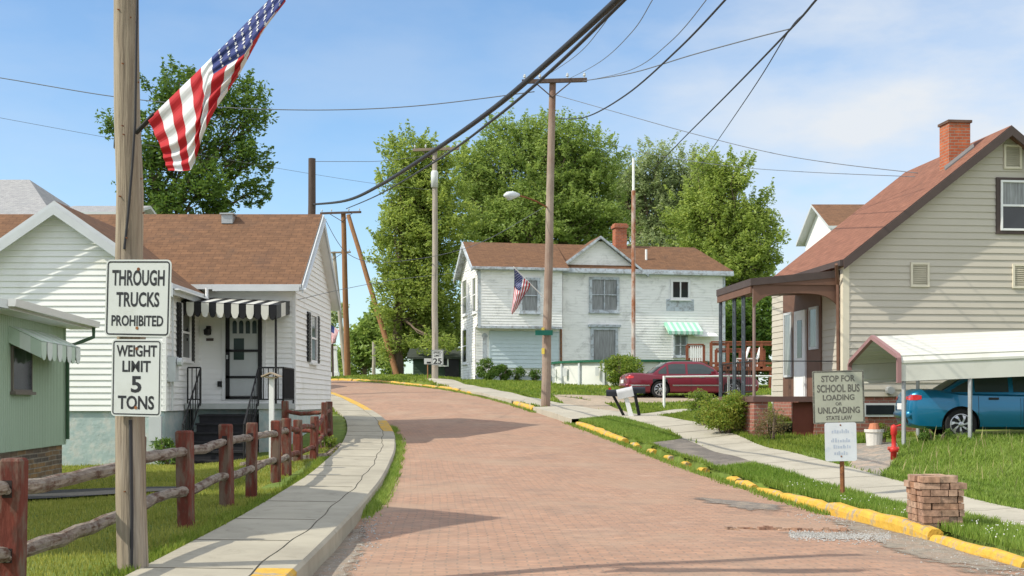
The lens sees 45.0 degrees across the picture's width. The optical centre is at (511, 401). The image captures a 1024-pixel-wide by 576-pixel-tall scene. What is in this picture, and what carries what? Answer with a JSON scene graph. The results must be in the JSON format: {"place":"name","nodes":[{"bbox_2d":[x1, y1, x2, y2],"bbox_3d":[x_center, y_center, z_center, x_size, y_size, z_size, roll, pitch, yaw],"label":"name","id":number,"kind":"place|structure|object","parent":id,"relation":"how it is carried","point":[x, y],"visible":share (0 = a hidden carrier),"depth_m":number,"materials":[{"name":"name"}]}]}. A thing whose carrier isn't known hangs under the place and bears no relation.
{"place":"outdoors","nodes":[
{"label":"outdoors","id":0,"kind":"place"},
{"bbox_2d":[28,486,175,498],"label":"path","id":1,"kind":"structure","parent":0,"point":[72,492],"depth_m":18.76,"materials":[{"name":"concrete"}]},
{"bbox_2d":[26,454,331,575],"bbox_3d":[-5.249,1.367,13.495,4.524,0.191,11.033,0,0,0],"label":"grass","id":2,"kind":"structure","parent":0,"point":[36,505],"depth_m":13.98,"materials":[{"name":"plant"}]},
{"bbox_2d":[55,444,338,491],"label":"grass","id":3,"kind":"structure","parent":0,"point":[163,471],"depth_m":22.64,"materials":[{"name":"plant"}]},
{"bbox_2d":[126,392,395,575],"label":"sidewalk","id":4,"kind":"structure","parent":0,"point":[246,543],"depth_m":13.86,"materials":[{"name":"concrete"}]},
{"bbox_2d":[313,528,365,575],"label":"road","id":5,"kind":"structure","parent":0,"point":[333,563],"depth_m":12.18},
{"bbox_2d":[361,425,406,522],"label":"weeds","id":6,"kind":"object","parent":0,"point":[382,495],"visible":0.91,"depth_m":20.45,"materials":[{"name":"green plant"}]},
{"bbox_2d":[0,0,1023,384],"label":"sky","id":7,"kind":"structure","parent":0,"point":[864,83],"materials":[{"name":"blue"}]},
{"bbox_2d":[26,376,1023,575],"bbox_3d":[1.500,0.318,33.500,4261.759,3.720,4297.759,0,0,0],"label":"ground","id":8,"kind":"structure","parent":0,"point":[339,427],"depth_m":21.43,"materials":[{"name":"plant"}]},
{"bbox_2d":[0,180,70,213],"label":"grey roofed house","id":9,"kind":"structure","parent":8,"relation":"on","point":[23,197],"depth_m":59.10,"materials":[{"name":"white"}]},
{"bbox_2d":[0,298,99,478],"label":"green cottage","id":10,"kind":"structure","parent":8,"relation":"on","point":[39,353],"depth_m":20.76,"materials":[{"name":"wood"}]},
{"bbox_2d":[10,346,35,394],"bbox_3d":[-7.993,-0.498,20.229,0.090,0.777,1.163,0,0,-6],"label":"window","id":11,"kind":"structure","parent":10,"relation":"in","point":[21,360],"depth_m":20.15,"materials":[{"name":"glass"}]},
{"bbox_2d":[70,206,155,213],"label":"flat roofed house","id":12,"kind":"structure","parent":8,"relation":"on","point":[103,209],"depth_m":53.19,"materials":[{"name":"grey"}]},
{"bbox_2d":[113,0,148,572],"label":"utility pole","id":13,"kind":"object","parent":8,"relation":"on","point":[131,502],"visible":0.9,"depth_m":9.81,"materials":[{"name":"brown wood"}]},
{"bbox_2d":[111,339,161,416],"bbox_3d":[-2.947,-0.185,9.700,0.447,0.611,0.008,0,0,14],"label":"traffic sign","id":14,"kind":"object","parent":13,"relation":"attached to","point":[136,383],"visible":1,"depth_m":9.70,"materials":[{"name":"metal"}]},
{"bbox_2d":[105,260,171,336],"bbox_3d":[-2.936,-0.810,9.700,0.585,0.618,0.008,0,0,14],"label":"traffic sign","id":15,"kind":"object","parent":13,"relation":"attached to","point":[138,299],"visible":1,"depth_m":9.70,"materials":[{"name":"metal"}]},
{"bbox_2d":[135,0,285,170],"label":"flag on staff","id":16,"kind":"object","parent":13,"relation":"attached to","point":[178,120],"visible":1,"depth_m":9.52,"materials":[{"name":"multicoloured fabric"}]},
{"bbox_2d":[149,437,175,466],"bbox_3d":[-7.609,1.165,27.631,0.851,0.798,0.864,0,0,15],"label":"weed clump","id":17,"kind":"object","parent":8,"relation":"on","point":[164,442],"visible":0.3,"depth_m":27.46,"materials":[{"name":"green plant"}]},
{"bbox_2d":[0,401,332,575],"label":"split rail fence","id":18,"kind":"object","parent":8,"relation":"on","point":[17,487],"visible":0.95,"depth_m":13.42,"materials":[{"name":"red wood"}]},
{"bbox_2d":[0,201,340,465],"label":"bungalow","id":19,"kind":"object","parent":8,"relation":"on","point":[243,318],"visible":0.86,"depth_m":30.53,"materials":[{"name":"white"}]},
{"bbox_2d":[182,303,193,363],"bbox_3d":[-7.790,-1.625,29.600,0.120,1.410,0.940,0,0,0],"label":"window","id":20,"kind":"structure","parent":19,"relation":"in","point":[186,320],"depth_m":29.68,"materials":[{"name":"white paint"}]},
{"bbox_2d":[225,314,261,398],"bbox_3d":[-6.711,-1.130,30.920,0.912,2.140,0.120,0,0,0],"label":"door","id":21,"kind":"structure","parent":19,"relation":"in","point":[243,337],"depth_m":30.95,"materials":[{"name":"black paint"}]},
{"bbox_2d":[309,312,319,365],"bbox_3d":[-5.390,-1.695,33.700,0.120,1.410,1.140,0,0,0],"label":"window","id":22,"kind":"structure","parent":19,"relation":"in","point":[314,317],"depth_m":33.89,"materials":[{"name":"white paint"}]},
{"bbox_2d":[94,54,279,213],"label":"tall tree","id":23,"kind":"object","parent":8,"relation":"on","point":[161,199],"visible":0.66,"depth_m":61.30,"materials":[{"name":"green plant"}]},
{"bbox_2d":[261,372,281,457],"bbox_3d":[-5.307,0.412,27.300,0.400,2.117,0.360,0,0,0],"label":"bird feeder","id":24,"kind":"object","parent":8,"relation":"on","point":[271,398],"visible":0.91,"depth_m":27.25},
{"bbox_2d":[240,443,341,465],"bbox_3d":[-4.416,1.196,27.119,1.013,0.445,3.832,0,0,25],"label":"landscape timber","id":25,"kind":"object","parent":8,"relation":"on","point":[329,452],"visible":0.31,"depth_m":26.80,"materials":[{"name":"brown wood"}]},
{"bbox_2d":[308,158,315,213],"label":"utility pole","id":26,"kind":"object","parent":8,"relation":"on","point":[311,183],"visible":0.25,"depth_m":49.88,"materials":[{"name":"wood"}]},
{"bbox_2d":[313,0,621,204],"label":"overhead cable","id":27,"kind":"object","parent":26,"relation":"attached to","point":[588,26],"visible":1,"depth_m":18.94,"materials":[{"name":"rubber"}]},
{"bbox_2d":[318,435,337,447],"bbox_3d":[-4.194,0.977,28.218,0.461,0.453,0.552,0,0,0],"label":"weed clump","id":28,"kind":"object","parent":8,"relation":"on","point":[330,441],"visible":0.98,"depth_m":28.18,"materials":[{"name":"green plant"}]},
{"bbox_2d":[331,325,338,375],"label":"flag on staff","id":29,"kind":"object","parent":8,"relation":"on","point":[334,331],"visible":0.95,"depth_m":79.93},
{"bbox_2d":[320,208,360,375],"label":"utility pole","id":30,"kind":"object","parent":8,"relation":"on","point":[347,368],"visible":0.96,"depth_m":77.85,"materials":[{"name":"wood"}]},
{"bbox_2d":[346,0,626,208],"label":"overhead cable","id":31,"kind":"object","parent":30,"relation":"attached to","point":[584,38],"visible":0.99,"depth_m":19.75,"materials":[{"name":"rubber"}]},
{"bbox_2d":[331,249,350,374],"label":"utility pole","id":32,"kind":"object","parent":8,"relation":"on","point":[340,321],"visible":0.53,"depth_m":99.86,"materials":[{"name":"brown wood"}]},
{"bbox_2d":[337,300,405,374],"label":"tree","id":33,"kind":"object","parent":8,"relation":"on","point":[365,332],"visible":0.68,"depth_m":123.88,"materials":[{"name":"green plant"}]},
{"bbox_2d":[346,214,398,374],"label":"utility pole","id":34,"kind":"object","parent":8,"relation":"on","point":[392,360],"visible":0.77,"depth_m":75.83,"materials":[{"name":"wood"}]},
{"bbox_2d":[361,118,496,373],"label":"tall tree","id":35,"kind":"object","parent":8,"relation":"on","point":[407,220],"visible":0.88,"depth_m":74.23,"materials":[{"name":"green plant"}]},
{"bbox_2d":[407,348,460,376],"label":"garden shed","id":36,"kind":"structure","parent":8,"relation":"on","point":[451,366],"depth_m":71.98,"materials":[{"name":"wood"}]},
{"bbox_2d":[445,359,458,376],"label":"door","id":37,"kind":"structure","parent":36,"relation":"in","point":[453,369],"depth_m":71.84,"materials":[{"name":"black paint"}]},
{"bbox_2d":[331,373,537,381],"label":"grass","id":38,"kind":"structure","parent":8,"relation":"on","point":[404,376],"depth_m":70.59,"materials":[{"name":"plant"}]},
{"bbox_2d":[413,143,459,378],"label":"utility pole","id":39,"kind":"object","parent":8,"relation":"on","point":[434,179],"visible":0.81,"depth_m":59.88,"materials":[{"name":"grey wood"}]},
{"bbox_2d":[432,350,442,364],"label":"speed sign","id":40,"kind":"object","parent":39,"relation":"attached to","point":[437,357],"visible":1,"depth_m":59.60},
{"bbox_2d":[475,357,502,379],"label":"bush","id":41,"kind":"object","parent":8,"relation":"on","point":[493,371],"visible":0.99,"depth_m":61.40,"materials":[{"name":"green plant"}]},
{"bbox_2d":[497,364,511,379],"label":"bush","id":42,"kind":"object","parent":8,"relation":"on","point":[506,374],"visible":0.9,"depth_m":61.67,"materials":[{"name":"green plant"}]},
{"bbox_2d":[509,366,526,380],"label":"bush","id":43,"kind":"object","parent":8,"relation":"on","point":[519,371],"visible":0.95,"depth_m":61.94,"materials":[{"name":"green plant"}]},
{"bbox_2d":[447,97,644,244],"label":"tall tree","id":44,"kind":"object","parent":8,"relation":"on","point":[586,210],"visible":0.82,"depth_m":82.96,"materials":[{"name":"green plant"}]},
{"bbox_2d":[333,378,771,413],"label":"grass","id":45,"kind":"structure","parent":8,"relation":"on","point":[522,387],"depth_m":51.44,"materials":[{"name":"plant"}]},
{"bbox_2d":[522,72,586,406],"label":"utility pole","id":46,"kind":"object","parent":8,"relation":"on","point":[546,344],"visible":0.92,"depth_m":41.88,"materials":[{"name":"brown wood"}]},
{"bbox_2d":[0,77,534,109],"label":"overhead cable","id":47,"kind":"object","parent":46,"relation":"attached to","point":[278,109],"visible":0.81,"depth_m":43.20,"materials":[{"name":"rubber"}]},
{"bbox_2d":[326,207,543,262],"bbox_3d":[-2.227,-5.415,39.249,8.622,2.376,0.018,0,0,-40],"label":"overhead cable","id":48,"kind":"object","parent":46,"relation":"attached to","point":[431,256],"visible":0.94,"depth_m":38.93,"materials":[{"name":"rubber"}]},
{"bbox_2d":[503,191,546,207],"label":"street lamp","id":49,"kind":"object","parent":46,"relation":"attached to","point":[510,195],"visible":1,"depth_m":40.82,"materials":[{"name":"metal"}]},
{"bbox_2d":[511,267,543,313],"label":"flag on staff","id":50,"kind":"object","parent":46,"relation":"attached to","point":[522,283],"visible":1,"depth_m":41.39,"materials":[{"name":"multicoloured fabric"}]},
{"bbox_2d":[558,0,725,118],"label":"overhead cable","id":51,"kind":"object","parent":46,"relation":"attached to","point":[691,36],"visible":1,"depth_m":22.52,"materials":[{"name":"rubber"}]},
{"bbox_2d":[588,29,788,80],"bbox_3d":[4.585,-9.965,36.000,0.032,1.887,12.744,0,0,-20],"label":"overhead cable","id":52,"kind":"object","parent":46,"relation":"attached to","point":[695,54],"visible":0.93,"depth_m":34.32,"materials":[{"name":"rubber"}]},
{"bbox_2d":[556,95,915,172],"bbox_3d":[5.640,-7.983,36.000,0.022,4.903,14.662,0,0,-35],"label":"overhead cable","id":53,"kind":"object","parent":46,"relation":"attached to","point":[740,145],"visible":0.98,"depth_m":34.77,"materials":[{"name":"rubber"}]},
{"bbox_2d":[453,223,733,380],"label":"farmhouse","id":54,"kind":"object","parent":8,"relation":"on","point":[676,307],"visible":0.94,"depth_m":65.02,"materials":[{"name":"white"}]},
{"bbox_2d":[461,277,467,317],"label":"window","id":55,"kind":"structure","parent":54,"relation":"in","point":[464,282],"depth_m":67.12,"materials":[{"name":"white paint"}]},
{"bbox_2d":[461,327,467,364],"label":"window","id":56,"kind":"structure","parent":54,"relation":"in","point":[464,331],"depth_m":67.12,"materials":[{"name":"white paint"}]},
{"bbox_2d":[471,275,476,314],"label":"window","id":57,"kind":"structure","parent":54,"relation":"in","point":[474,278],"depth_m":63.81,"materials":[{"name":"white paint"}]},
{"bbox_2d":[518,278,540,314],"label":"window","id":58,"kind":"structure","parent":54,"relation":"in","point":[530,303],"depth_m":63.47,"materials":[{"name":"white glass"}]},
{"bbox_2d":[588,277,620,313],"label":"window","id":59,"kind":"structure","parent":54,"relation":"in","point":[604,292],"depth_m":64.99,"materials":[{"name":"grey glass"}]},
{"bbox_2d":[591,327,617,359],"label":"window","id":60,"kind":"structure","parent":54,"relation":"in","point":[604,340],"depth_m":64.99,"materials":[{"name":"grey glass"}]},
{"bbox_2d":[672,334,687,357],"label":"window","id":61,"kind":"structure","parent":54,"relation":"in","point":[680,341],"depth_m":65.77,"materials":[{"name":"white glass"}]},
{"bbox_2d":[670,279,691,300],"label":"window","id":62,"kind":"structure","parent":54,"relation":"in","point":[680,290],"depth_m":65.77,"materials":[{"name":"white paint"}]},
{"bbox_2d":[598,352,643,386],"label":"bush","id":63,"kind":"object","parent":8,"relation":"on","point":[625,364],"visible":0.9,"depth_m":54.32,"materials":[{"name":"green plant"}]},
{"bbox_2d":[616,386,633,415],"bbox_3d":[3.378,0.104,36.603,0.580,1.123,0.264,0,0,9],"label":"mailbox","id":64,"kind":"object","parent":8,"relation":"on","point":[625,393],"visible":0.96,"depth_m":36.51,"materials":[{"name":"white paint"}]},
{"bbox_2d":[551,359,709,385],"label":"fence","id":65,"kind":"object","parent":8,"relation":"on","point":[585,372],"depth_m":56.04,"materials":[{"name":"white paint"}]},
{"bbox_2d":[631,158,634,356],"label":"bare flagpole","id":66,"kind":"object","parent":8,"relation":"on","point":[633,263],"visible":0.83,"depth_m":57.93,"materials":[{"name":"metal"}]},
{"bbox_2d":[606,131,741,246],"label":"tall tree","id":67,"kind":"object","parent":8,"relation":"on","point":[652,189],"visible":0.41,"depth_m":90.99,"materials":[{"name":"green plant"}]},
{"bbox_2d":[685,388,712,412],"bbox_3d":[5.521,0.065,36.391,0.805,0.945,0.782,0,0,22],"label":"bush","id":68,"kind":"object","parent":8,"relation":"on","point":[698,394],"visible":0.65,"depth_m":36.29,"materials":[{"name":"green plant"}]},
{"bbox_2d":[663,375,771,407],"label":"pipe rail","id":69,"kind":"object","parent":8,"relation":"on","point":[664,377],"visible":0.37,"depth_m":42.51,"materials":[{"name":"metal"}]},
{"bbox_2d":[652,145,791,317],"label":"tall tree","id":70,"kind":"object","parent":8,"relation":"on","point":[748,252],"visible":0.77,"depth_m":79.25,"materials":[{"name":"green plant"}]},
{"bbox_2d":[695,390,749,433],"bbox_3d":[5.284,0.306,30.540,1.530,1.241,1.458,0,0,0],"label":"bush","id":71,"kind":"object","parent":8,"relation":"on","point":[718,416],"visible":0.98,"depth_m":30.29,"materials":[{"name":"green plant"}]},
{"bbox_2d":[686,341,771,387],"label":"wooden deck","id":72,"kind":"structure","parent":8,"relation":"on","point":[727,350],"depth_m":55.55,"materials":[{"name":"brown wood"}]},
{"bbox_2d":[725,296,771,384],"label":"tree","id":73,"kind":"object","parent":8,"relation":"on","point":[764,324],"visible":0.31,"depth_m":71.49,"materials":[{"name":"green plant"}]},
{"bbox_2d":[752,406,790,439],"bbox_3d":[5.981,0.577,28.626,0.881,0.948,0.904,0,0,0],"label":"bush","id":74,"kind":"object","parent":8,"relation":"on","point":[774,425],"visible":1,"depth_m":28.53,"materials":[{"name":"brown plant"}]},
{"bbox_2d":[636,406,916,454],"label":"grass","id":75,"kind":"structure","parent":8,"relation":"on","point":[790,442],"depth_m":28.39,"materials":[{"name":"plant"}]},
{"bbox_2d":[796,204,863,249],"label":"dormer house","id":76,"kind":"structure","parent":8,"relation":"on","point":[821,221],"depth_m":52.20,"materials":[{"name":"white"}]},
{"bbox_2d":[812,370,864,493],"bbox_3d":[4.860,0.629,18.430,0.776,2.196,0.110,0,0,0],"label":"sign post","id":77,"kind":"object","parent":8,"relation":"on","point":[838,406],"visible":1,"depth_m":18.39,"materials":[{"name":"metal"}]},
{"bbox_2d":[716,119,1023,435],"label":"cream house","id":78,"kind":"structure","parent":8,"relation":"on","point":[935,246],"depth_m":29.81,"materials":[{"name":"wood"}]},
{"bbox_2d":[612,144,914,176],"bbox_3d":[7.288,-8.973,45.000,0.020,7.058,30.414,0,0,-9],"label":"overhead cable","id":79,"kind":"object","parent":78,"relation":"attached to","point":[778,170],"visible":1,"depth_m":38.25,"materials":[{"name":"rubber"}]},
{"bbox_2d":[783,312,791,376],"bbox_3d":[7.443,-1.524,33.365,0.050,1.742,0.623,0,0,-6],"label":"window","id":80,"kind":"structure","parent":78,"relation":"in","point":[787,317],"depth_m":33.36,"materials":[{"name":"white glass"}]},
{"bbox_2d":[795,313,803,395],"bbox_3d":[7.546,-1.203,32.377,0.046,2.166,0.681,0,0,-6],"label":"door","id":81,"kind":"structure","parent":78,"relation":"in","point":[799,319],"depth_m":32.38,"materials":[{"name":"white paint"}]},
{"bbox_2d":[792,402,812,435],"bbox_3d":[7.019,0.562,29.836,0.511,1.085,0.050,0,0,-6],"label":"cellar door","id":82,"kind":"structure","parent":78,"relation":"in","point":[802,412],"depth_m":29.81,"materials":[{"name":"paint"}]},
{"bbox_2d":[808,306,818,349],"bbox_3d":[7.647,-1.859,31.364,0.050,1.082,0.606,0,0,-6],"label":"window","id":83,"kind":"structure","parent":78,"relation":"in","point":[813,312],"depth_m":31.33,"materials":[{"name":"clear glass"}]},
{"bbox_2d":[865,403,895,416],"bbox_3d":[8.801,0.200,29.573,0.804,0.327,0.036,0,0,-6],"label":"cellar window","id":84,"kind":"structure","parent":78,"relation":"in","point":[871,409],"depth_m":29.55,"materials":[{"name":"black glass"}]},
{"bbox_2d":[1000,180,1023,230],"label":"window","id":85,"kind":"structure","parent":78,"relation":"in","point":[1011,191],"depth_m":29.88,"materials":[{"name":"white paint"}]},
{"bbox_2d":[887,424,900,460],"bbox_3d":[7.076,0.804,22.898,0.235,0.775,0.170,0,0,30],"label":"yard hydrant","id":86,"kind":"object","parent":8,"relation":"on","point":[893,449],"visible":0.91,"depth_m":22.86,"materials":[{"name":"metal"}]},
{"bbox_2d":[916,427,952,440],"bbox_3d":[8.219,0.716,24.162,0.714,0.426,0.667,0,0,0],"label":"weed clump","id":87,"kind":"object","parent":8,"relation":"on","point":[925,434],"visible":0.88,"depth_m":24.00,"materials":[{"name":"green plant"}]},
{"bbox_2d":[847,330,1023,444],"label":"carport","id":88,"kind":"object","parent":8,"relation":"on","point":[903,359],"visible":0.86,"depth_m":24.25,"materials":[{"name":"white metal"}]},
{"bbox_2d":[904,474,966,529],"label":"brick pier","id":89,"kind":"structure","parent":8,"relation":"on","point":[934,499],"depth_m":13.99,"materials":[{"name":"brick"}]},
{"bbox_2d":[893,376,1023,435],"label":"parked car","id":90,"kind":"object","parent":8,"relation":"on","point":[997,403],"visible":0.78,"depth_m":24.68,"materials":[{"name":"teal paint"}]},
{"bbox_2d":[533,407,607,423],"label":"driveway","id":91,"kind":"structure","parent":0,"point":[562,415],"depth_m":38.49,"materials":[{"name":"concrete"}]},
{"bbox_2d":[554,395,627,412],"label":"driveway","id":92,"kind":"structure","parent":0,"point":[584,403],"depth_m":43.92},
{"bbox_2d":[557,395,770,402],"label":"driveway","id":93,"kind":"structure","parent":0,"point":[608,399],"depth_m":47.54,"materials":[{"name":"concrete"}]},
{"bbox_2d":[619,361,758,397],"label":"parked car","id":94,"kind":"object","parent":93,"relation":"on","point":[651,381],"visible":0.69,"depth_m":48.21,"materials":[{"name":"red paint"}]},
{"bbox_2d":[318,514,1023,575],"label":"gravel","id":95,"kind":"structure","parent":0,"point":[788,515],"depth_m":13.43,"materials":[{"name":"gravel"}]},
{"bbox_2d":[331,380,1023,575],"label":"road","id":96,"kind":"structure","parent":0,"point":[486,487],"depth_m":16.25,"materials":[{"name":"brick"}]},
{"bbox_2d":[356,380,830,514],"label":"weeds","id":97,"kind":"object","parent":96,"relation":"on","point":[777,498],"visible":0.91,"depth_m":25.56,"materials":[{"name":"green plant"}]},
{"bbox_2d":[331,378,1023,569],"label":"kerb","id":98,"kind":"structure","parent":96,"relation":"on","point":[896,524],"depth_m":15.48,"materials":[{"name":"yellow paint"}]},
{"bbox_2d":[725,525,850,531],"bbox_3d":[3.271,1.527,14.669,1.512,0.099,0.324,0,0,0],"label":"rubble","id":99,"kind":"object","parent":96,"relation":"on","point":[768,527],"visible":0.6,"depth_m":14.71,"materials":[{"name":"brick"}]},
{"bbox_2d":[653,438,748,465],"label":"driveway","id":100,"kind":"structure","parent":0,"point":[682,445],"depth_m":26.95,"materials":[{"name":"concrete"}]},
{"bbox_2d":[428,378,1023,524],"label":"sidewalk","id":101,"kind":"structure","parent":0,"point":[749,450],"depth_m":25.20,"materials":[{"name":"concrete"}]},
{"bbox_2d":[606,388,624,415],"bbox_3d":[3.180,0.118,37.195,0.693,1.063,0.234,0,0,5],"label":"mailbox","id":102,"kind":"object","parent":101,"relation":"on","point":[612,393],"visible":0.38,"depth_m":37.16,"materials":[{"name":"black paint"}]},
{"bbox_2d":[625,385,644,414],"bbox_3d":[3.669,0.078,36.905,0.596,1.143,0.214,0,0,-4],"label":"mailbox","id":103,"kind":"object","parent":101,"relation":"on","point":[638,390],"visible":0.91,"depth_m":36.85,"materials":[{"name":"black paint"}]},
{"bbox_2d":[654,0,816,168],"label":"overhead cable","id":104,"kind":"object","parent":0,"point":[787,32],"visible":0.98,"depth_m":26.31,"materials":[{"name":"rubber"}]},
{"bbox_2d":[697,497,788,511],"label":"road","id":105,"kind":"structure","parent":0,"point":[747,505],"depth_m":18.01,"materials":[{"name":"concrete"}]},
{"bbox_2d":[689,16,800,181],"bbox_3d":[7.691,-9.708,45.500,0.028,6.900,57.304,0,0,6],"label":"overhead cable","id":106,"kind":"object","parent":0,"point":[749,93],"visible":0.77,"depth_m":32.89,"materials":[{"name":"rubber"}]},
{"bbox_2d":[579,415,1023,550],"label":"grass","id":107,"kind":"structure","parent":0,"point":[780,478],"depth_m":19.46,"materials":[{"name":"plant"}]},
{"bbox_2d":[849,442,897,475],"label":"path","id":108,"kind":"structure","parent":0,"point":[877,458],"depth_m":23.40,"materials":[{"name":"concrete"}]},
{"bbox_2d":[864,423,883,445],"bbox_3d":[7.441,0.675,25.400,0.400,0.470,0.400,0,0,0],"label":"planter tub","id":109,"kind":"object","parent":108,"relation":"on","point":[874,432],"visible":0.97,"depth_m":25.27,"materials":[{"name":"plastic"}]},
{"bbox_2d":[794,425,1023,530],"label":"grass","id":110,"kind":"structure","parent":0,"point":[1010,494],"depth_m":21.60,"materials":[{"name":"plant"}]},
{"bbox_2d":[833,519,1023,575],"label":"road","id":111,"kind":"structure","parent":0,"point":[942,553],"depth_m":12.81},
{"bbox_2d":[788,530,890,545],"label":"gravel","id":112,"kind":"structure","parent":111,"relation":"on","point":[803,534],"depth_m":13.97,"materials":[{"name":"gravel"}]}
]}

